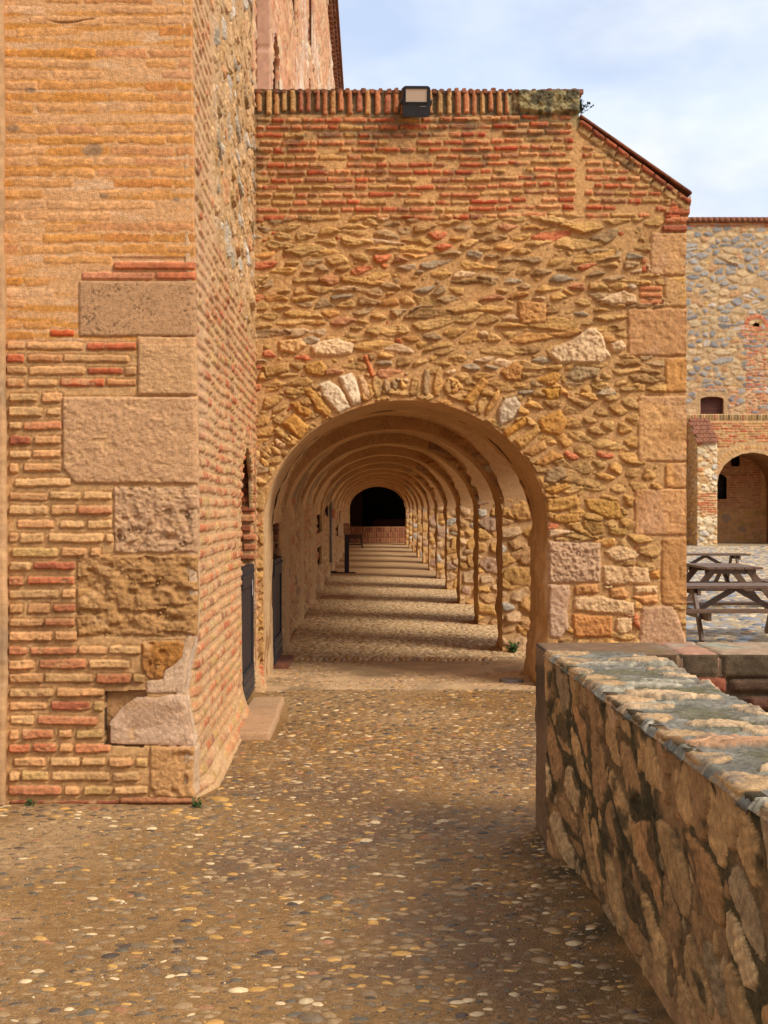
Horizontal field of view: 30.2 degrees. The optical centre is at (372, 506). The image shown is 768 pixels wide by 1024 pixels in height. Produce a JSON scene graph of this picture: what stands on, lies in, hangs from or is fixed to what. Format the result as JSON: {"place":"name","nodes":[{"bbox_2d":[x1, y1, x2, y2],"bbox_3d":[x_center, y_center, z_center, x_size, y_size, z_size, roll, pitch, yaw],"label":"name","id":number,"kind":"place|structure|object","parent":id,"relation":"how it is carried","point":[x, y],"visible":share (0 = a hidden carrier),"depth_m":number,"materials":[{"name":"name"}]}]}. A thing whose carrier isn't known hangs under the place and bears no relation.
{"place":"outdoors","nodes":[
{"label":"outdoors","id":0,"kind":"place"},
{"bbox_2d":[0,543,767,1023],"bbox_3d":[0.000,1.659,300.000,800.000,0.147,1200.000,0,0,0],"label":"ground","id":1,"kind":"structure","parent":0,"point":[394,559],"depth_m":5.96,"materials":[{"name":"brown stone"}]},
{"bbox_2d":[0,0,8,805],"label":"plastered wall","id":2,"kind":"structure","parent":1,"relation":"on","point":[4,641],"depth_m":7.61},
{"bbox_2d":[4,0,267,803],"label":"brick buttress","id":3,"kind":"structure","parent":1,"relation":"on","point":[131,335],"depth_m":7.66,"materials":[{"name":"orange brick"}]},
{"bbox_2d":[241,564,254,701],"bbox_3d":[-1.019,1.015,11.555,0.062,1.070,1.010,0,0,0],"label":"half door","id":4,"kind":"structure","parent":3,"relation":"attached to","point":[247,600],"depth_m":11.58,"materials":[{"name":"grey wood"}]},
{"bbox_2d":[191,797,201,807],"bbox_3d":[-0.932,1.573,7.573,0.068,0.063,0.046,0,0,21],"label":"weed","id":5,"kind":"object","parent":1,"relation":"on","point":[195,804],"visible":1,"depth_m":7.57,"materials":[{"name":"green plant"}]},
{"bbox_2d":[239,711,279,739],"bbox_3d":[-0.835,1.589,10.265,0.270,0.093,1.030,0,0,0],"label":"stone step","id":6,"kind":"object","parent":1,"relation":"on","point":[259,725],"visible":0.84,"depth_m":10.05,"materials":[{"name":"stone"}]},
{"bbox_2d":[248,697,284,711],"bbox_3d":[-0.848,1.593,11.205,0.265,0.094,0.830,0,0,0],"label":"stone step","id":7,"kind":"object","parent":1,"relation":"on","point":[266,704],"visible":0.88,"depth_m":11.20,"materials":[{"name":"stone"}]},
{"bbox_2d":[273,655,293,668],"bbox_3d":[-0.911,1.600,14.450,0.184,0.107,0.905,0,0,0],"label":"brick threshold","id":8,"kind":"object","parent":1,"relation":"on","point":[284,662],"visible":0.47,"depth_m":14.17,"materials":[{"name":"brick"}]},
{"bbox_2d":[252,0,349,651],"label":"fortress building","id":9,"kind":"structure","parent":1,"relation":"on","point":[296,44],"depth_m":19.77,"materials":[{"name":"brick"}]},
{"bbox_2d":[272,556,282,664],"bbox_3d":[-0.974,1.035,14.540,0.062,1.030,1.120,0,0,0],"label":"half door","id":10,"kind":"structure","parent":9,"relation":"attached to","point":[277,602],"depth_m":14.48,"materials":[{"name":"grey wood"}]},
{"bbox_2d":[329,500,331,562],"bbox_3d":[-0.925,0.550,31.900,0.070,1.400,0.070,0,0,0],"label":"drain pipe","id":11,"kind":"object","parent":9,"relation":"attached to","point":[330,533],"visible":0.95,"depth_m":31.87,"materials":[{"name":"grey metal"}]},
{"bbox_2d":[0,689,653,1023],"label":"pebble paving","id":12,"kind":"structure","parent":1,"relation":"on","point":[312,1016],"depth_m":6.21,"materials":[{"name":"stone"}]},
{"bbox_2d":[25,799,36,805],"bbox_3d":[-1.821,1.577,7.577,0.065,0.049,0.042,0,0,0],"label":"weed","id":13,"kind":"object","parent":12,"relation":"on","point":[29,801],"visible":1,"depth_m":7.58,"materials":[{"name":"green plant"}]},
{"bbox_2d":[331,523,355,572],"bbox_3d":[-0.756,0.995,34.400,0.710,1.210,0.400,0,0,0],"label":"dispenser stand","id":14,"kind":"object","parent":1,"relation":"on","point":[346,544],"visible":0.94,"depth_m":34.36,"materials":[{"name":"black plastic"}]},
{"bbox_2d":[349,534,363,547],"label":"wooden stool","id":15,"kind":"object","parent":1,"relation":"on","point":[355,536],"visible":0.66,"depth_m":55.42,"materials":[{"name":"brown wood"}]},
{"bbox_2d":[350,491,404,526],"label":"wooden counter","id":16,"kind":"object","parent":1,"relation":"on","point":[356,512],"visible":0.31,"depth_m":65.80,"materials":[{"name":"brown wood"}]},
{"bbox_2d":[293,656,497,660],"bbox_3d":[0.241,1.605,14.904,2.166,0.082,0.233,0,0,0],"label":"cobble row","id":17,"kind":"object","parent":1,"relation":"on","point":[368,658],"visible":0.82,"depth_m":14.84,"materials":[{"name":"stone"}]},
{"bbox_2d":[268,660,535,690],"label":"threshold pebbles","id":18,"kind":"object","parent":1,"relation":"on","point":[279,675],"visible":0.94,"depth_m":13.29,"materials":[{"name":"stone"}]},
{"bbox_2d":[281,575,525,657],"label":"gallery cobbles","id":19,"kind":"object","parent":1,"relation":"on","point":[365,594],"visible":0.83,"depth_m":19.43,"materials":[{"name":"stone"}]},
{"bbox_2d":[320,595,354,599],"bbox_3d":[-0.600,1.599,25.000,0.600,0.042,0.800,0,0,0],"label":"slab cover","id":20,"kind":"object","parent":19,"relation":"on","point":[348,597],"visible":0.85,"depth_m":24.77,"materials":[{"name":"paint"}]},
{"bbox_2d":[254,87,691,682],"bbox_3d":[0.800,-0.902,41.388,7.200,5.644,57.625,0,0,0],"label":"arcade","id":21,"kind":"object","parent":1,"relation":"on","point":[470,339],"visible":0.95,"depth_m":12.65,"materials":[{"name":"stone"},{"name":"brick"},{"name":"mortar"}]},
{"bbox_2d":[338,525,343,538],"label":"tan board","id":22,"kind":"object","parent":21,"relation":"attached to","point":[340,530],"visible":1,"depth_m":41.96,"materials":[{"name":"paint"}]},
{"bbox_2d":[400,86,431,116],"bbox_3d":[0.388,-3.576,12.551,0.278,0.262,0.150,0,14,-1],"label":"floodlight","id":23,"kind":"object","parent":21,"relation":"attached to","point":[415,101],"visible":1,"depth_m":12.48,"materials":[{"name":"black metal"}]},
{"bbox_2d":[579,99,593,113],"bbox_3d":[1.912,-3.597,12.761,0.158,0.158,0.152,0,0,0],"label":"weed","id":24,"kind":"object","parent":21,"relation":"on","point":[581,109],"depth_m":12.74,"materials":[{"name":"green plant"}]},
{"bbox_2d":[500,677,523,682],"bbox_3d":[1.280,1.594,13.050,0.220,0.032,0.220,0,0,0],"label":"round cover","id":25,"kind":"object","parent":1,"relation":"on","point":[512,680],"visible":0.99,"depth_m":13.00,"materials":[{"name":"grey metal"}]},
{"bbox_2d":[506,640,518,652],"bbox_3d":[1.542,1.533,15.598,0.154,0.138,0.162,0,0,0],"label":"weed","id":26,"kind":"object","parent":1,"relation":"on","point":[512,649],"visible":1,"depth_m":15.59,"materials":[{"name":"green plant"}]},
{"bbox_2d":[535,642,767,848],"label":"coped wall","id":27,"kind":"structure","parent":1,"relation":"on","point":[739,671],"depth_m":6.70,"materials":[{"name":"brown stone"}]},
{"bbox_2d":[543,650,767,1023],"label":"rubble parapet","id":28,"kind":"structure","parent":1,"relation":"on","point":[656,803],"depth_m":4.45,"materials":[{"name":"brown stone"}]},
{"bbox_2d":[685,217,767,545],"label":"courtyard building","id":29,"kind":"structure","parent":1,"relation":"on","point":[726,277],"depth_m":68.97,"materials":[{"name":"stone"}]},
{"bbox_2d":[338,0,767,216],"label":"sky","id":30,"kind":"structure","parent":0,"point":[682,84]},
{"bbox_2d":[686,546,767,643],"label":"courtyard cobbles","id":31,"kind":"object","parent":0,"point":[750,560],"visible":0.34,"depth_m":26.31,"materials":[{"name":"stone"}]},
{"bbox_2d":[686,553,750,577],"bbox_3d":[7.313,1.382,31.199,1.800,0.724,1.758,0,0,1],"label":"picnic table","id":32,"kind":"object","parent":31,"relation":"on","point":[736,557],"visible":0.37,"depth_m":31.12,"materials":[{"name":"brown wood"}]},
{"bbox_2d":[686,583,767,641],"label":"picnic table","id":33,"kind":"object","parent":31,"relation":"on","point":[699,611],"visible":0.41,"depth_m":18.45,"materials":[{"name":"brown wood"}]},
{"bbox_2d":[686,563,767,606],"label":"picnic table","id":34,"kind":"object","parent":31,"relation":"on","point":[736,570],"visible":0.68,"depth_m":24.30,"materials":[{"name":"brown wood"}]}
]}

